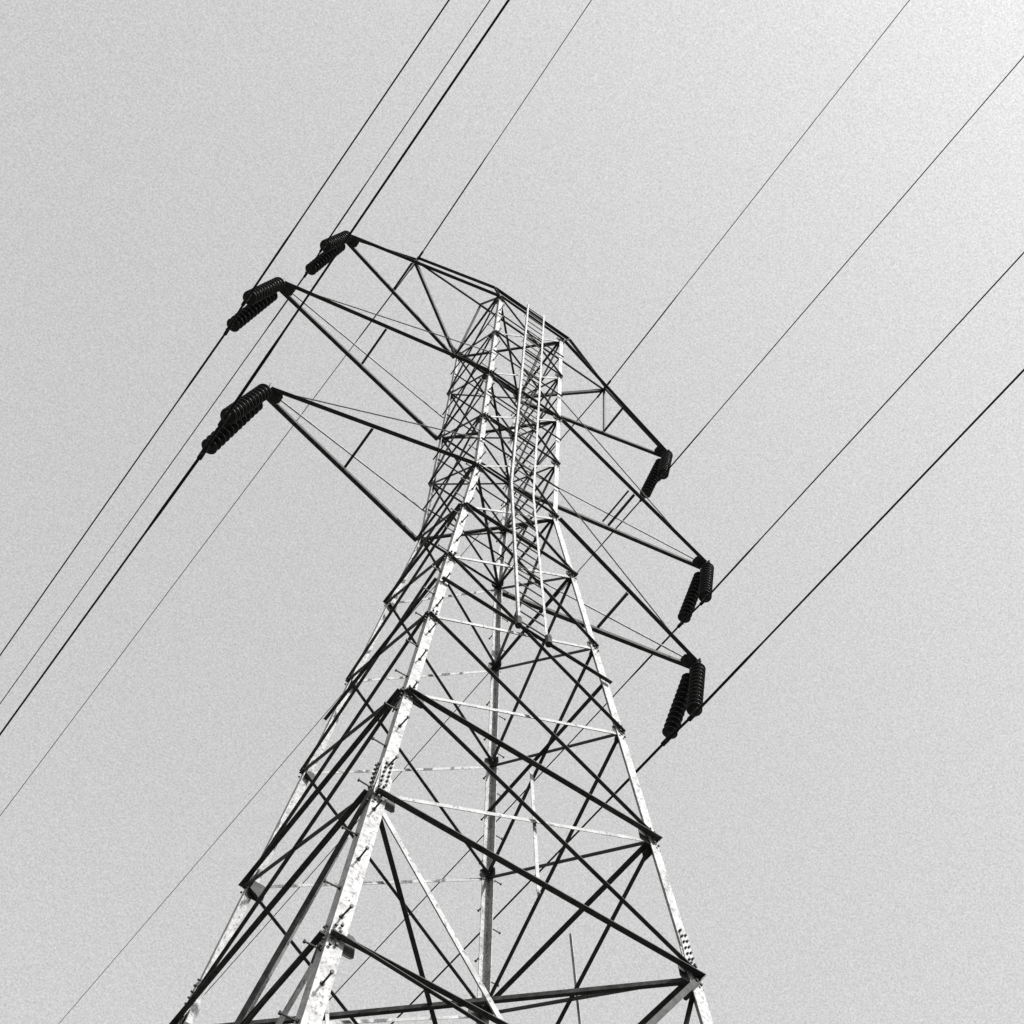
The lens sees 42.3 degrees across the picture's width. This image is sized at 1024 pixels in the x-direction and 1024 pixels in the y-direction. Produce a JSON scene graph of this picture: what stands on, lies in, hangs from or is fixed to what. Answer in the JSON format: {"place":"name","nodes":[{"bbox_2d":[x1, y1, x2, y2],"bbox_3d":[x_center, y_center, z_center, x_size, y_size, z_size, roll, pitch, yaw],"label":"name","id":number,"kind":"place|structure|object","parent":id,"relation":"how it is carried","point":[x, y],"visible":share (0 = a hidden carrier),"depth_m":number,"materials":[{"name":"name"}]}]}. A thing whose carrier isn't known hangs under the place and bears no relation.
{"place":"outdoors","nodes":[
{"label":"outdoors","id":0,"kind":"place"},
{"bbox_2d":[0,0,1023,1023],"label":"sky","id":1,"kind":"structure","parent":0,"point":[840,824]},
{"bbox_3d":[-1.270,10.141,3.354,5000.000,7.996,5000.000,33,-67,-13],"label":"ground","id":2,"kind":"structure","parent":0,"visible":0},
{"bbox_2d":[169,234,713,1023],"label":"transmission tower","id":3,"kind":"structure","parent":2,"relation":"on","point":[333,940],"depth_m":17.43,"materials":[{"name":"metal"}]},
{"bbox_2d":[200,403,262,454],"bbox_3d":[-4.358,-1.372,20.715,0.268,2.011,0.268,-6,-63,23],"label":"insulator string","id":4,"kind":"object","parent":3,"relation":"attached to","point":[225,434],"visible":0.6,"depth_m":20.40,"materials":[{"name":"ceramic"}]},
{"bbox_2d":[220,384,270,424],"bbox_3d":[-4.103,-1.682,20.495,0.268,2.062,0.268,-37,-81,19],"label":"insulator string","id":5,"kind":"object","parent":3,"relation":"attached to","point":[252,399],"visible":0.93,"depth_m":20.38,"materials":[{"name":"ceramic"}]},
{"bbox_2d":[0,0,509,734],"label":"power line","id":6,"kind":"object","parent":5,"relation":"hanging from","point":[220,424],"visible":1,"depth_m":19.27,"materials":[{"name":"metal"}]},
{"bbox_2d":[226,293,277,331],"bbox_3d":[-4.790,-3.750,24.498,0.268,2.011,0.268,-6,-63,23],"label":"insulator string","id":7,"kind":"object","parent":3,"relation":"attached to","point":[246,314],"visible":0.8,"depth_m":24.26,"materials":[{"name":"ceramic"}]},
{"bbox_2d":[243,277,284,304],"bbox_3d":[-4.535,-4.060,24.279,0.268,2.062,0.268,-37,-81,19],"label":"insulator string","id":8,"kind":"object","parent":3,"relation":"attached to","point":[262,291],"visible":0.97,"depth_m":24.05,"materials":[{"name":"ceramic"}]},
{"bbox_2d":[0,0,449,655],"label":"power line","id":9,"kind":"object","parent":8,"relation":"hanging from","point":[238,312],"visible":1,"depth_m":23.48,"materials":[{"name":"metal"}]},
{"bbox_2d":[0,0,591,815],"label":"ground wire","id":10,"kind":"object","parent":3,"relation":"attached to","point":[322,386],"visible":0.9,"depth_m":32.78,"materials":[{"name":"metal"}]},
{"bbox_2d":[305,244,345,274],"bbox_3d":[-4.068,-5.574,28.967,0.268,2.011,0.268,-6,-63,23],"label":"insulator string","id":11,"kind":"object","parent":3,"relation":"attached to","point":[323,259],"visible":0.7,"depth_m":28.65,"materials":[{"name":"ceramic"}]},
{"bbox_2d":[0,0,489,703],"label":"power line","id":12,"kind":"object","parent":11,"relation":"attached to","point":[262,334],"visible":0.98,"depth_m":28.52,"materials":[{"name":"metal"}]},
{"bbox_2d":[320,230,351,251],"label":"insulator string","id":13,"kind":"object","parent":3,"relation":"attached to","point":[336,241],"visible":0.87,"depth_m":28.40,"materials":[{"name":"ceramic"}]},
{"bbox_2d":[60,0,909,1021],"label":"ground wire","id":14,"kind":"object","parent":3,"relation":"attached to","point":[546,456],"visible":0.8,"depth_m":33.16,"materials":[{"name":"metal"}]},
{"bbox_2d":[640,458,660,498],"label":"insulator string","id":15,"kind":"object","parent":3,"relation":"attached to","point":[651,480],"visible":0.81,"depth_m":30.80,"materials":[{"name":"ceramic"}]},
{"bbox_2d":[657,450,672,478],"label":"insulator string","id":16,"kind":"object","parent":3,"relation":"attached to","point":[665,461],"visible":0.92,"depth_m":30.57,"materials":[{"name":"ceramic"}]},
{"bbox_2d":[205,56,1023,993],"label":"power line","id":17,"kind":"object","parent":16,"relation":"hanging from","point":[679,456],"visible":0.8,"depth_m":29.42,"materials":[{"name":"metal"}]},
{"bbox_2d":[662,671,689,741],"bbox_3d":[2.881,3.311,22.754,0.268,2.018,0.268,-2,-62,22],"label":"insulator string","id":18,"kind":"object","parent":3,"relation":"attached to","point":[674,718],"visible":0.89,"depth_m":22.55,"materials":[{"name":"ceramic"}]},
{"bbox_2d":[678,570,700,624],"bbox_3d":[3.657,1.715,26.878,0.268,2.018,0.268,-2,-62,22],"label":"insulator string","id":19,"kind":"object","parent":3,"relation":"attached to","point":[689,603],"visible":0.88,"depth_m":26.66,"materials":[{"name":"ceramic"}]},
{"bbox_2d":[329,252,1023,999],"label":"power line","id":20,"kind":"object","parent":19,"relation":"attached to","point":[707,596],"visible":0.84,"depth_m":25.51,"materials":[{"name":"metal"}]},
{"bbox_2d":[686,662,705,717],"bbox_3d":[3.136,3.001,22.534,0.268,2.070,0.268,-39,-82,19],"label":"insulator string","id":21,"kind":"object","parent":3,"relation":"attached to","point":[696,687],"visible":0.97,"depth_m":22.41,"materials":[{"name":"ceramic"}]},
{"bbox_2d":[391,369,1023,1023],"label":"power line","id":22,"kind":"object","parent":21,"relation":"hanging from","point":[689,717],"visible":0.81,"depth_m":21.22,"materials":[{"name":"metal"}]},
{"bbox_2d":[698,562,713,602],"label":"insulator string","id":23,"kind":"object","parent":3,"relation":"attached to","point":[706,579],"visible":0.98,"depth_m":26.43,"materials":[{"name":"ceramic"}]}
]}

